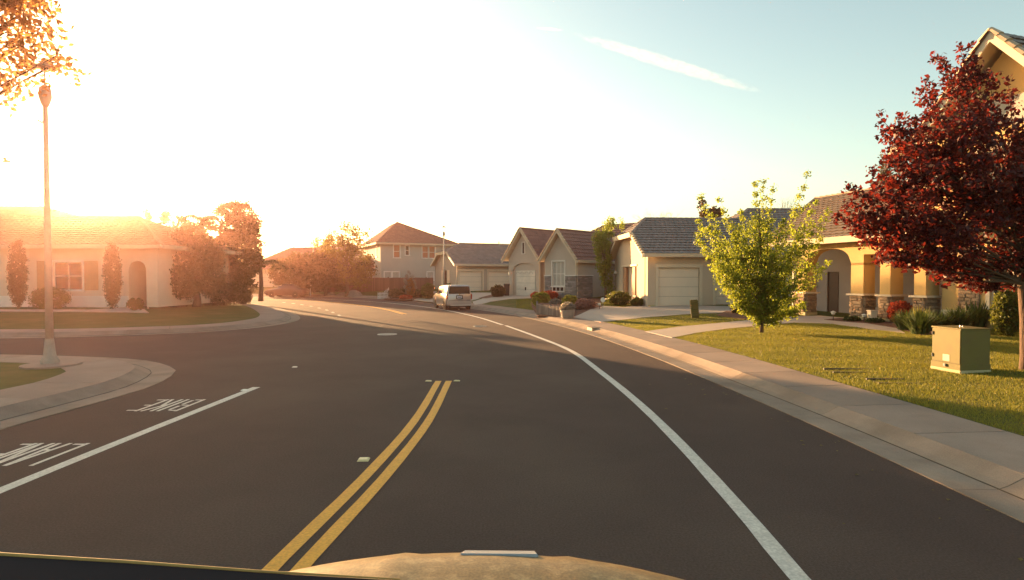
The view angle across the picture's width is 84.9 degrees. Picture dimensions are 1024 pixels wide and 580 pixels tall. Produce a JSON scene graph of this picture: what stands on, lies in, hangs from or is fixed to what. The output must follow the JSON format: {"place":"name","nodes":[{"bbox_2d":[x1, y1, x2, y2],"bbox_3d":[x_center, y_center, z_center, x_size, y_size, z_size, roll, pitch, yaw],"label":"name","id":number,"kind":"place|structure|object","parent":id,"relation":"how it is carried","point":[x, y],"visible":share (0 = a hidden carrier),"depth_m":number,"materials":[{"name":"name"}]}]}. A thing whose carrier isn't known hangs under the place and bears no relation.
{"place":"outdoors","nodes":[
{"label":"outdoors","id":0,"kind":"place"},
{"bbox_2d":[0,362,65,389],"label":"lawn","id":1,"kind":"structure","parent":0,"point":[12,375],"depth_m":11.28,"materials":[{"name":"green plant"}]},
{"bbox_2d":[0,0,91,117],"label":"street tree","id":2,"kind":"object","parent":1,"relation":"on","point":[13,8],"visible":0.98,"depth_m":12.00,"materials":[{"name":"orange plant"}]},
{"bbox_2d":[0,354,135,406],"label":"sidewalk","id":3,"kind":"structure","parent":0,"point":[89,371],"depth_m":11.01,"materials":[{"name":"concrete"}]},
{"bbox_2d":[19,360,82,369],"bbox_3d":[-10.237,1.669,12.448,1.100,0.080,1.100,0,1,0],"label":"lamp footing","id":4,"kind":"object","parent":3,"relation":"on","point":[38,365],"visible":0.76,"depth_m":12.25,"materials":[{"name":"concrete"}]},
{"bbox_2d":[32,61,59,363],"bbox_3d":[-10.287,-1.655,12.396,0.440,6.770,0.440,0,1,0],"label":"street lamp","id":5,"kind":"object","parent":4,"relation":"on","point":[50,356],"visible":0.85,"depth_m":12.36,"materials":[{"name":"concrete"}]},
{"bbox_2d":[0,308,148,312],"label":"path","id":6,"kind":"structure","parent":0,"point":[123,310],"depth_m":28.57,"materials":[{"name":"concrete"}]},
{"bbox_2d":[0,303,259,328],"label":"lawn","id":7,"kind":"structure","parent":0,"point":[178,316],"depth_m":25.85,"materials":[{"name":"green plant"}]},
{"bbox_2d":[5,238,29,308],"bbox_3d":[-26.311,-0.834,29.792,1.048,3.837,0.936,0,1,0],"label":"cypress","id":8,"kind":"object","parent":7,"relation":"on","point":[17,287],"visible":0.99,"depth_m":29.65,"materials":[{"name":"green plant"}]},
{"bbox_2d":[0,205,81,217],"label":"house","id":9,"kind":"structure","parent":7,"relation":"on","point":[21,210],"depth_m":43.79,"materials":[{"name":"beige paint"}]},
{"bbox_2d":[26,286,71,308],"bbox_3d":[-24.738,0.438,30.045,2.057,1.357,1.882,0,1,0],"label":"shrub","id":10,"kind":"object","parent":7,"relation":"on","point":[38,297],"visible":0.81,"depth_m":29.74,"materials":[{"name":"green plant"}]},
{"bbox_2d":[101,241,123,308],"bbox_3d":[-21.572,-0.750,30.209,1.074,3.823,0.946,0,1,0],"label":"cypress","id":11,"kind":"object","parent":7,"relation":"on","point":[112,281],"visible":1,"depth_m":30.03,"materials":[{"name":"green plant"}]},
{"bbox_2d":[0,216,243,308],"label":"house","id":12,"kind":"structure","parent":7,"relation":"on","point":[147,247],"depth_m":31.55,"materials":[{"name":"beige paint"}]},
{"bbox_2d":[52,260,84,291],"bbox_3d":[-24.975,-0.801,31.500,1.900,1.770,0.200,0,1,0],"label":"window","id":13,"kind":"structure","parent":12,"relation":"in","point":[68,274],"depth_m":31.57,"materials":[{"name":"white glass"}]},
{"bbox_2d":[126,298,143,309],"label":"shrub","id":14,"kind":"object","parent":7,"relation":"on","point":[133,304],"visible":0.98,"depth_m":29.67,"materials":[{"name":"green plant"}]},
{"bbox_2d":[142,206,175,228],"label":"broadleaf tree","id":15,"kind":"object","parent":7,"relation":"on","point":[164,217],"visible":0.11,"depth_m":43.89,"materials":[{"name":"green plant"}]},
{"bbox_2d":[167,214,228,306],"bbox_3d":[-19.278,-1.819,33.910,3.718,5.666,3.041,-1,1,-33],"label":"broadleaf tree","id":16,"kind":"object","parent":7,"relation":"on","point":[198,267],"visible":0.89,"depth_m":33.49,"materials":[{"name":"green plant"}]},
{"bbox_2d":[173,213,228,229],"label":"palm tree","id":17,"kind":"object","parent":7,"relation":"on","point":[193,216],"visible":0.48,"depth_m":41.51,"materials":[{"name":"green plant"}]},
{"bbox_2d":[202,281,249,305],"bbox_3d":[-20.262,0.252,38.561,4.372,2.057,3.997,0,1,0],"label":"shrub","id":18,"kind":"object","parent":7,"relation":"on","point":[233,293],"visible":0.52,"depth_m":38.09,"materials":[{"name":"green plant"}]},
{"bbox_2d":[211,202,258,227],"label":"palm tree","id":19,"kind":"object","parent":7,"relation":"on","point":[252,209],"visible":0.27,"depth_m":42.03,"materials":[{"name":"green plant"}]},
{"bbox_2d":[207,198,267,293],"bbox_3d":[-19.971,-2.863,40.333,4.682,7.471,3.869,0,1,0],"label":"broadleaf tree","id":20,"kind":"object","parent":7,"relation":"on","point":[244,237],"visible":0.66,"depth_m":39.59,"materials":[{"name":"green plant"}]},
{"bbox_2d":[236,289,252,303],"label":"shrub","id":21,"kind":"object","parent":7,"relation":"on","point":[247,300],"visible":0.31,"depth_m":41.35,"materials":[{"name":"green plant"}]},
{"bbox_2d":[248,259,290,300],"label":"palm tree","id":22,"kind":"object","parent":7,"relation":"on","point":[261,296],"visible":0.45,"depth_m":42.89,"materials":[{"name":"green plant"}]},
{"bbox_2d":[0,302,284,332],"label":"sidewalk","id":23,"kind":"structure","parent":0,"point":[266,313],"depth_m":22.86,"materials":[{"name":"concrete"}]},
{"bbox_2d":[415,292,490,301],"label":"driveway","id":24,"kind":"structure","parent":0,"point":[476,295],"depth_m":49.66,"materials":[{"name":"concrete"}]},
{"bbox_2d":[421,282,435,298],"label":"shrub","id":25,"kind":"object","parent":24,"relation":"on","point":[427,290],"visible":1,"depth_m":49.51,"materials":[{"name":"green plant"}]},
{"bbox_2d":[472,295,530,304],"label":"driveway","id":26,"kind":"structure","parent":0,"point":[483,301],"depth_m":44.62,"materials":[{"name":"concrete"}]},
{"bbox_2d":[0,296,1023,579],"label":"road","id":27,"kind":"structure","parent":0,"point":[528,442],"depth_m":6.23,"materials":[{"name":"grey asphalt"}]},
{"bbox_2d":[0,443,89,465],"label":"road lettering","id":28,"kind":"object","parent":27,"relation":"on","point":[47,449],"visible":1,"depth_m":6.72,"materials":[{"name":"white paint"}]},
{"bbox_2d":[0,356,175,429],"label":"kerb","id":29,"kind":"structure","parent":27,"relation":"on","point":[143,374],"depth_m":9.80,"materials":[{"name":"concrete"}]},
{"bbox_2d":[0,387,259,492],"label":"bike lane line","id":30,"kind":"object","parent":27,"relation":"on","point":[7,487],"visible":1,"depth_m":6.92,"materials":[{"name":"white paint"}]},
{"bbox_2d":[0,303,299,338],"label":"kerb","id":31,"kind":"structure","parent":27,"relation":"on","point":[289,317],"depth_m":21.28,"materials":[{"name":"concrete"}]},
{"bbox_2d":[126,399,205,410],"bbox_3d":[-5.682,1.894,9.233,0.816,0.003,0.873,0,1,0],"label":"road lettering","id":32,"kind":"object","parent":27,"relation":"on","point":[164,404],"visible":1,"depth_m":9.19,"materials":[{"name":"white paint"}]},
{"bbox_2d":[264,284,309,296],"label":"parked car","id":33,"kind":"object","parent":27,"relation":"on","point":[293,290],"visible":0.98,"depth_m":60.37,"materials":[{"name":"paint"}]},
{"bbox_2d":[264,299,404,313],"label":"double yellow line","id":34,"kind":"object","parent":27,"relation":"on","point":[356,304],"visible":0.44,"depth_m":40.91,"materials":[{"name":"paint"}]},
{"bbox_2d":[0,550,682,579],"bbox_3d":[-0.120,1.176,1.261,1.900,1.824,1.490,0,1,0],"label":"car","id":35,"kind":"object","parent":27,"relation":"on","point":[492,565],"visible":1,"depth_m":1.45,"materials":[{"name":"gold metal"}]},
{"bbox_2d":[262,381,451,570],"bbox_3d":[-1.526,1.959,6.313,0.571,0.001,10.187,0,1,3],"label":"double yellow line","id":36,"kind":"object","parent":27,"relation":"on","point":[309,558],"visible":0.98,"depth_m":5.34,"materials":[{"name":"paint"}]},
{"bbox_2d":[301,298,502,324],"bbox_3d":[-21.137,1.046,48.233,60.837,0.001,14.208,1,2,35],"label":"edge line","id":37,"kind":"object","parent":27,"relation":"on","point":[442,309],"visible":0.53,"depth_m":33.83,"materials":[{"name":"white paint"}]},
{"bbox_2d":[433,285,471,309],"bbox_3d":[-4.120,0.471,38.197,2.140,1.685,4.025,0,1,-21],"label":"parked van","id":38,"kind":"object","parent":27,"relation":"on","point":[447,296],"visible":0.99,"depth_m":36.49,"materials":[{"name":"silver metal"}]},
{"bbox_2d":[251,294,1023,522],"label":"kerb","id":39,"kind":"structure","parent":27,"relation":"on","point":[999,488],"depth_m":7.50,"materials":[{"name":"concrete"}]},
{"bbox_2d":[504,325,810,579],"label":"edge line","id":40,"kind":"object","parent":27,"relation":"on","point":[787,564],"visible":1,"depth_m":5.44,"materials":[{"name":"white paint"}]},
{"bbox_2d":[0,0,1023,256],"label":"sky","id":41,"kind":"structure","parent":0,"point":[483,121],"materials":[{"name":"white"}]},
{"bbox_2d":[249,287,1023,435],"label":"lawn","id":42,"kind":"structure","parent":0,"point":[511,303],"depth_m":13.12,"materials":[{"name":"green plant"}]},
{"bbox_2d":[251,247,340,286],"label":"house","id":43,"kind":"structure","parent":42,"relation":"on","point":[285,253],"depth_m":77.54,"materials":[{"name":"pink paint"}]},
{"bbox_2d":[252,273,273,286],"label":"garage door","id":44,"kind":"structure","parent":43,"relation":"in","point":[266,283],"depth_m":75.69,"materials":[{"name":"paint"}]},
{"bbox_2d":[293,235,324,248],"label":"broadleaf tree","id":45,"kind":"object","parent":42,"relation":"on","point":[317,238],"visible":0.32,"depth_m":81.70,"materials":[{"name":"green plant"}]},
{"bbox_2d":[319,227,336,252],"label":"conifer tree","id":46,"kind":"object","parent":42,"relation":"on","point":[328,244],"visible":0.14,"depth_m":65.74,"materials":[{"name":"green plant"}]},
{"bbox_2d":[315,244,361,261],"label":"house","id":47,"kind":"structure","parent":42,"relation":"on","point":[317,248],"depth_m":95.36,"materials":[{"name":"beige paint"}]},
{"bbox_2d":[304,250,376,295],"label":"broadleaf tree","id":48,"kind":"object","parent":42,"relation":"on","point":[327,274],"visible":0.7,"depth_m":61.96,"materials":[{"name":"green plant"}]},
{"bbox_2d":[316,219,379,296],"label":"broadleaf tree","id":49,"kind":"object","parent":42,"relation":"on","point":[347,252],"visible":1,"depth_m":60.58,"materials":[{"name":"green plant"}]},
{"bbox_2d":[314,277,432,292],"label":"wooden fence","id":50,"kind":"object","parent":42,"relation":"on","point":[381,284],"visible":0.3,"depth_m":64.21,"materials":[{"name":"brown wood"}]},
{"bbox_2d":[343,222,457,285],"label":"house","id":51,"kind":"structure","parent":42,"relation":"on","point":[397,250],"depth_m":72.27,"materials":[{"name":"beige paint"}]},
{"bbox_2d":[393,244,400,257],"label":"window","id":52,"kind":"structure","parent":51,"relation":"in","point":[396,248],"depth_m":71.19,"materials":[{"name":"white glass"}]},
{"bbox_2d":[421,245,429,258],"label":"window","id":53,"kind":"structure","parent":51,"relation":"in","point":[424,248],"depth_m":72.75,"materials":[{"name":"white glass"}]},
{"bbox_2d":[428,245,435,258],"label":"window","id":54,"kind":"structure","parent":51,"relation":"in","point":[432,249],"depth_m":73.16,"materials":[{"name":"white glass"}]},
{"bbox_2d":[384,297,419,299],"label":"planting bed","id":55,"kind":"object","parent":42,"relation":"on","point":[400,299],"visible":0.36,"depth_m":51.35,"materials":[{"name":"brown soil"}]},
{"bbox_2d":[387,287,406,297],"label":"shrub","id":56,"kind":"object","parent":55,"relation":"on","point":[396,293],"visible":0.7,"depth_m":52.90,"materials":[{"name":"green plant"}]},
{"bbox_2d":[403,270,417,294],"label":"shrub","id":57,"kind":"object","parent":55,"relation":"on","point":[405,282],"visible":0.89,"depth_m":52.80,"materials":[{"name":"green plant"}]},
{"bbox_2d":[405,278,415,295],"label":"shrub","id":58,"kind":"object","parent":55,"relation":"on","point":[411,285],"visible":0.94,"depth_m":52.72,"materials":[{"name":"green plant"}]},
{"bbox_2d":[442,226,445,284],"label":"street lamp","id":59,"kind":"object","parent":42,"relation":"on","point":[443,257],"visible":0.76,"depth_m":50.42,"materials":[{"name":"metal"}]},
{"bbox_2d":[430,241,508,290],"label":"house","id":60,"kind":"structure","parent":42,"relation":"on","point":[478,266],"depth_m":57.77,"materials":[{"name":"paint"}]},
{"bbox_2d":[459,271,481,290],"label":"garage door","id":61,"kind":"structure","parent":60,"relation":"in","point":[473,279],"depth_m":56.78,"materials":[{"name":"paint"}]},
{"bbox_2d":[489,271,508,289],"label":"garage door","id":62,"kind":"structure","parent":60,"relation":"in","point":[499,278],"depth_m":57.92,"materials":[{"name":"paint"}]},
{"bbox_2d":[490,284,505,296],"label":"shrub","id":63,"kind":"object","parent":42,"relation":"on","point":[500,290],"visible":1,"depth_m":46.34,"materials":[{"name":"green plant"}]},
{"bbox_2d":[531,297,601,316],"bbox_3d":[3.787,0.877,37.204,5.023,0.626,19.260,0,1,0],"label":"planting bed","id":64,"kind":"object","parent":42,"relation":"on","point":[581,311],"visible":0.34,"depth_m":32.03,"materials":[{"name":"brown soil"}]},
{"bbox_2d":[531,291,550,305],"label":"shrub","id":65,"kind":"object","parent":64,"relation":"on","point":[542,297],"visible":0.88,"depth_m":35.60,"materials":[{"name":"green plant"}]},
{"bbox_2d":[542,290,558,298],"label":"shrub","id":66,"kind":"object","parent":64,"relation":"on","point":[553,294],"visible":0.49,"depth_m":41.31,"materials":[{"name":"red plant"}]},
{"bbox_2d":[561,294,577,303],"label":"shrub","id":67,"kind":"object","parent":64,"relation":"on","point":[569,298],"visible":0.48,"depth_m":33.17,"materials":[{"name":"green plant"}]},
{"bbox_2d":[575,298,590,308],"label":"shrub","id":68,"kind":"object","parent":64,"relation":"on","point":[581,303],"visible":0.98,"depth_m":32.09,"materials":[{"name":"red plant"}]},
{"bbox_2d":[501,223,634,297],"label":"house","id":69,"kind":"structure","parent":42,"relation":"on","point":[561,262],"depth_m":42.70,"materials":[{"name":"beige paint"}]},
{"bbox_2d":[516,270,534,295],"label":"garage door","id":70,"kind":"structure","parent":69,"relation":"in","point":[525,279],"depth_m":46.60,"materials":[{"name":"paint"}]},
{"bbox_2d":[550,260,565,286],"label":"window","id":71,"kind":"structure","parent":69,"relation":"in","point":[559,268],"depth_m":41.98,"materials":[{"name":"white glass"}]},
{"bbox_2d":[591,215,625,297],"bbox_3d":[6.742,-2.275,39.472,2.329,6.081,1.544,-1,1,-23],"label":"columnar tree","id":72,"kind":"object","parent":42,"relation":"on","point":[604,270],"visible":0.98,"depth_m":39.26,"materials":[{"name":"green plant"}]},
{"bbox_2d":[605,290,632,305],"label":"shrub","id":73,"kind":"object","parent":42,"relation":"on","point":[619,297],"visible":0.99,"depth_m":33.41,"materials":[{"name":"green plant"}]},
{"bbox_2d":[516,298,746,324],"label":"grass","id":74,"kind":"structure","parent":42,"relation":"on","point":[655,320],"depth_m":24.79,"materials":[{"name":"green plant"}]},
{"bbox_2d":[630,297,643,305],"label":"shrub","id":75,"kind":"object","parent":42,"relation":"on","point":[637,301],"visible":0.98,"depth_m":32.57,"materials":[{"name":"green plant"}]},
{"bbox_2d":[690,299,698,317],"bbox_3d":[8.106,0.870,24.871,0.340,0.870,0.270,-5,0,12],"label":"utility pedestal","id":76,"kind":"object","parent":42,"relation":"on","point":[694,308],"visible":0.9,"depth_m":24.76,"materials":[{"name":"green paint"}]},
{"bbox_2d":[605,208,800,306],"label":"house","id":77,"kind":"structure","parent":42,"relation":"on","point":[660,261],"depth_m":32.62,"materials":[{"name":"beige paint"}]},
{"bbox_2d":[658,268,697,305],"bbox_3d":[9.554,-0.183,32.261,2.400,2.220,0.072,0,1,-3],"label":"garage door","id":78,"kind":"structure","parent":77,"relation":"in","point":[677,286],"depth_m":32.23,"materials":[{"name":"paint"}]},
{"bbox_2d":[716,270,753,304],"bbox_3d":[12.915,-0.186,32.429,2.380,2.208,0.052,0,1,-3],"label":"garage door","id":79,"kind":"structure","parent":77,"relation":"in","point":[720,299],"depth_m":32.38,"materials":[{"name":"paint"}]},
{"bbox_2d":[696,199,725,217],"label":"palm tree","id":80,"kind":"object","parent":42,"relation":"on","point":[714,210],"visible":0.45,"depth_m":51.67,"materials":[{"name":"green plant"}]},
{"bbox_2d":[717,311,790,319],"bbox_3d":[10.584,1.168,25.269,3.452,0.202,3.656,-1,2,-43],"label":"planting bed","id":81,"kind":"object","parent":42,"relation":"on","point":[728,314],"visible":0.34,"depth_m":25.31,"materials":[{"name":"brown soil"}]},
{"bbox_2d":[693,171,832,332],"bbox_3d":[8.322,-1.305,18.800,4.835,5.699,2.049,0,1,0],"label":"street tree","id":82,"kind":"object","parent":42,"relation":"on","point":[760,286],"visible":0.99,"depth_m":18.65,"materials":[{"name":"green plant"}]},
{"bbox_2d":[823,368,878,372],"bbox_3d":[7.005,1.669,11.511,0.980,0.060,0.420,0,1,3],"label":"valve box","id":83,"kind":"object","parent":42,"relation":"on","point":[837,371],"visible":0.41,"depth_m":11.67,"materials":[{"name":"green plastic"}]},
{"bbox_2d":[866,310,877,317],"bbox_3d":[13.674,1.043,21.267,0.280,0.560,0.280,0,1,0],"label":"bollard light","id":84,"kind":"object","parent":42,"relation":"on","point":[871,313],"visible":0.63,"depth_m":21.15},
{"bbox_2d":[876,152,893,184],"bbox_3d":[20.658,-3.405,30.891,1.334,8.664,1.170,0,1,0],"label":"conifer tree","id":85,"kind":"object","parent":42,"relation":"on","point":[883,168],"visible":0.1,"depth_m":30.73,"materials":[{"name":"green plant"}]},
{"bbox_2d":[866,378,917,383],"bbox_3d":[7.010,1.697,10.352,0.680,0.060,0.420,0,1,3],"label":"valve box","id":86,"kind":"object","parent":42,"relation":"on","point":[874,379],"visible":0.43,"depth_m":10.52,"materials":[{"name":"green plastic"}]},
{"bbox_2d":[765,27,1023,328],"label":"house","id":87,"kind":"structure","parent":42,"relation":"on","point":[855,281],"depth_m":22.05,"materials":[{"name":"paint"}]},
{"bbox_2d":[828,272,838,311],"bbox_3d":[15.109,0.138,26.255,0.080,1.980,0.650,0,1,-17],"label":"front door","id":88,"kind":"structure","parent":87,"relation":"in","point":[833,277],"depth_m":26.25,"materials":[{"name":"paint"}]},
{"bbox_2d":[983,270,1017,309],"bbox_3d":[15.596,-0.330,17.459,0.200,1.940,1.520,0,1,-17],"label":"window","id":89,"kind":"structure","parent":87,"relation":"in","point":[987,296],"depth_m":18.03,"materials":[{"name":"white glass"}]},
{"bbox_2d":[824,318,990,334],"bbox_3d":[14.675,1.272,19.766,4.503,0.178,6.395,0,1,0],"label":"planting bed","id":90,"kind":"object","parent":42,"relation":"on","point":[889,324],"visible":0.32,"depth_m":20.50,"materials":[{"name":"brown soil"}]},
{"bbox_2d":[843,315,861,320],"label":"shrub","id":91,"kind":"object","parent":90,"relation":"on","point":[852,318],"visible":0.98,"depth_m":21.65,"materials":[{"name":"green plant"}]},
{"bbox_2d":[865,317,884,322],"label":"shrub","id":92,"kind":"object","parent":90,"relation":"on","point":[875,320],"visible":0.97,"depth_m":20.80,"materials":[{"name":"green plant"}]},
{"bbox_2d":[886,300,912,320],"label":"shrub","id":93,"kind":"object","parent":90,"relation":"on","point":[894,307],"visible":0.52,"depth_m":20.51,"materials":[{"name":"red plant"}]},
{"bbox_2d":[886,309,914,329],"bbox_3d":[12.953,0.957,18.362,1.273,0.730,1.191,0,1,0],"label":"strap leaf plant","id":94,"kind":"object","parent":90,"relation":"on","point":[900,325],"visible":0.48,"depth_m":18.27,"materials":[{"name":"green plant"}]},
{"bbox_2d":[899,308,945,334],"bbox_3d":[12.520,0.933,17.204,1.522,0.858,1.465,0,1,0],"label":"strap leaf plant","id":95,"kind":"object","parent":90,"relation":"on","point":[920,322],"visible":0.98,"depth_m":17.05,"materials":[{"name":"green plant"}]},
{"bbox_2d":[925,308,963,329],"bbox_3d":[13.502,0.932,17.705,1.314,0.780,1.251,1,2,41],"label":"strap leaf plant","id":96,"kind":"object","parent":90,"relation":"on","point":[944,318],"visible":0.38,"depth_m":17.48,"materials":[{"name":"green plant"}]},
{"bbox_2d":[937,306,981,325],"bbox_3d":[14.279,0.861,18.003,1.446,0.857,1.384,0,1,0],"label":"strap leaf plant","id":97,"kind":"object","parent":90,"relation":"on","point":[963,315],"visible":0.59,"depth_m":17.76,"materials":[{"name":"green plant"}]},
{"bbox_2d":[949,299,990,327],"bbox_3d":[15.171,0.744,18.291,1.694,1.028,1.472,0,1,0],"label":"strap leaf plant","id":98,"kind":"object","parent":90,"relation":"on","point":[984,316],"visible":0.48,"depth_m":18.01,"materials":[{"name":"green plant"}]},
{"bbox_2d":[831,40,1023,370],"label":"plum tree","id":99,"kind":"object","parent":42,"relation":"on","point":[996,206],"visible":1,"depth_m":10.72,"materials":[{"name":"red plant"}]},
{"bbox_2d":[930,325,990,373],"bbox_3d":[9.005,1.211,11.261,0.725,1.009,0.670,0,1,-8],"label":"utility cabinet","id":100,"kind":"object","parent":42,"relation":"on","point":[960,349],"visible":0.93,"depth_m":10.98,"materials":[{"name":"metal"}]},
{"bbox_2d":[989,288,1018,336],"bbox_3d":[14.216,0.662,16.097,0.796,1.478,0.795,1,2,42],"label":"shrub","id":101,"kind":"object","parent":42,"relation":"on","point":[1004,319],"visible":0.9,"depth_m":15.95,"materials":[{"name":"green plant"}]},
{"bbox_2d":[264,294,1023,473],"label":"sidewalk","id":102,"kind":"structure","parent":0,"point":[1000,447],"depth_m":8.64,"materials":[{"name":"concrete"}]},
{"bbox_2d":[267,250,329,295],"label":"broadleaf tree","id":103,"kind":"object","parent":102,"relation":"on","point":[297,265],"visible":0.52,"depth_m":62.78,"materials":[{"name":"green plant"}]},
{"bbox_2d":[347,290,362,296],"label":"boulder","id":104,"kind":"object","parent":102,"relation":"on","point":[353,293],"visible":0.51,"depth_m":60.29,"materials":[{"name":"stone"}]},
{"bbox_2d":[536,301,560,316],"bbox_3d":[2.431,1.034,31.956,2.278,0.640,8.311,0,1,0],"label":"log planter","id":105,"kind":"object","parent":102,"relation":"on","point":[547,309],"visible":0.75,"depth_m":29.13,"materials":[{"name":"brown wood"}]},
{"bbox_2d":[560,310,574,318],"bbox_3d":[2.684,1.151,27.032,0.726,0.420,0.715,0,1,0],"label":"planter tub","id":106,"kind":"object","parent":102,"relation":"on","point":[567,314],"visible":0.95,"depth_m":26.76,"materials":[{"name":"beige concrete"}]},
{"bbox_2d":[559,301,575,309],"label":"flowering plant","id":107,"kind":"object","parent":106,"relation":"in","point":[567,305],"visible":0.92,"depth_m":26.84,"materials":[{"name":"plant"}]},
{"bbox_2d":[574,305,730,321],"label":"driveway","id":108,"kind":"structure","parent":0,"point":[606,313],"depth_m":28.71,"materials":[{"name":"concrete"}]},
{"bbox_2d":[646,316,903,337],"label":"path","id":109,"kind":"structure","parent":0,"point":[672,332],"depth_m":20.89,"materials":[{"name":"concrete"}]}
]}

